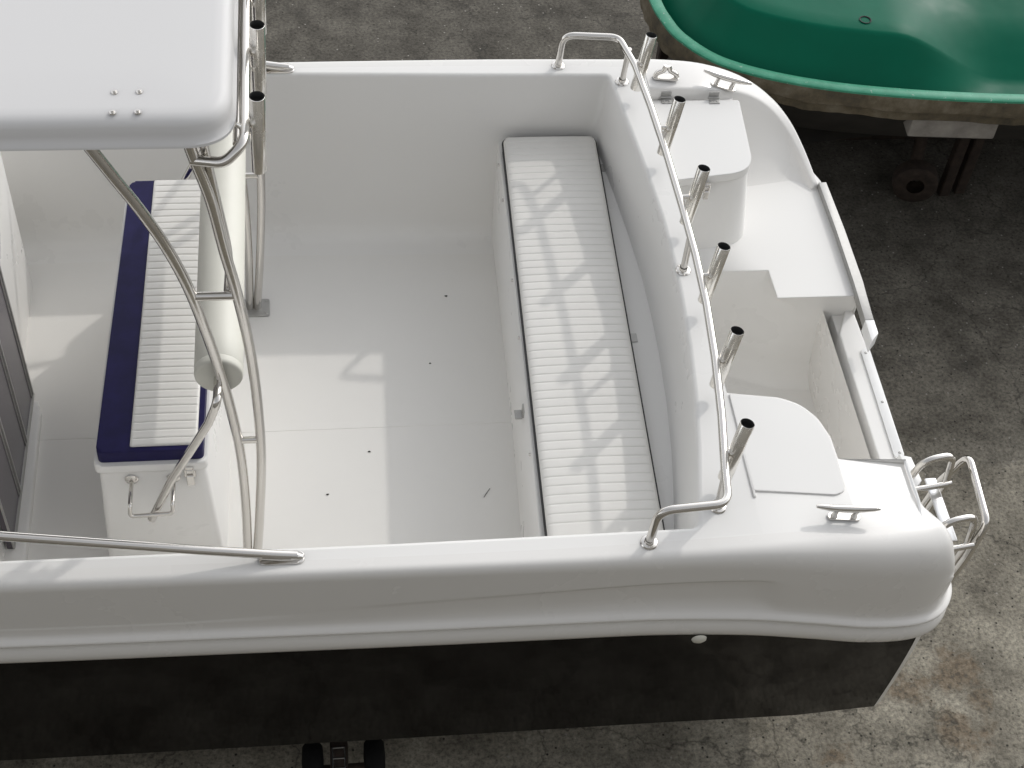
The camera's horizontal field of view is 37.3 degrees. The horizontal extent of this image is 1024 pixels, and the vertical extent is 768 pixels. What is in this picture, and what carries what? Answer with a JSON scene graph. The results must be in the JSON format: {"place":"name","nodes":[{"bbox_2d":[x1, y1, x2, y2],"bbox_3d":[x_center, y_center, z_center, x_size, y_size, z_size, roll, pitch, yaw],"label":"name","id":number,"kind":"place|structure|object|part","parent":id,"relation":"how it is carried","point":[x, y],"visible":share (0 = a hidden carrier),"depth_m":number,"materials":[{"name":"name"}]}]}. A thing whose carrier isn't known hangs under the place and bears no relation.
{"place":"outdoors","nodes":[
{"label":"outdoors","id":0,"kind":"place"},
{"bbox_2d":[0,0,1023,767],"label":"ground","id":1,"kind":"structure","parent":0,"point":[942,276],"depth_m":7.74,"materials":[{"name":"concrete"}]},
{"bbox_2d":[302,739,384,767],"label":"boat trailer","id":2,"kind":"object","parent":1,"relation":"on","point":[373,754],"visible":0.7,"depth_m":5.91,"materials":[{"name":"metal"}]},
{"bbox_2d":[0,0,989,760],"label":"fishing boat","id":3,"kind":"object","parent":2,"relation":"on","point":[244,582],"visible":1,"depth_m":5.59,"materials":[{"name":"white plastic"}]},
{"bbox_3d":[-1.829,-0.244,5.183,0.028,1.764,0.750,-2,50,-7],"label":"sliding door","id":4,"kind":"part","parent":3,"relation":"part of","materials":[{"name":"metal"}]},
{"bbox_2d":[96,180,206,462],"bbox_3d":[-1.294,-0.276,5.593,0.373,0.068,1.354,-2,50,-7],"label":"helm cushion","id":5,"kind":"object","parent":3,"relation":"on","point":[154,402],"visible":0.72,"depth_m":5.44,"materials":[{"name":"blue leather"}]},
{"bbox_2d":[502,136,664,535],"bbox_3d":[0.242,-0.223,5.841,0.419,0.074,2.193,-1,50,-6],"label":"bench cushion","id":6,"kind":"object","parent":3,"relation":"on","point":[595,468],"visible":0.98,"depth_m":5.73,"materials":[{"name":"white leather"}]},
{"bbox_2d":[655,43,997,201],"bbox_3d":[2.981,-1.535,8.465,4.150,1.100,1.460,-2,50,-7],"label":"boat stand","id":7,"kind":"object","parent":1,"relation":"on","point":[956,176],"visible":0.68,"depth_m":8.55,"materials":[{"name":"metal"}]},
{"bbox_2d":[640,0,1023,144],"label":"green boat","id":8,"kind":"object","parent":7,"relation":"on","point":[821,70],"visible":0.74,"depth_m":7.36,"materials":[{"name":"green plastic"}]}
]}

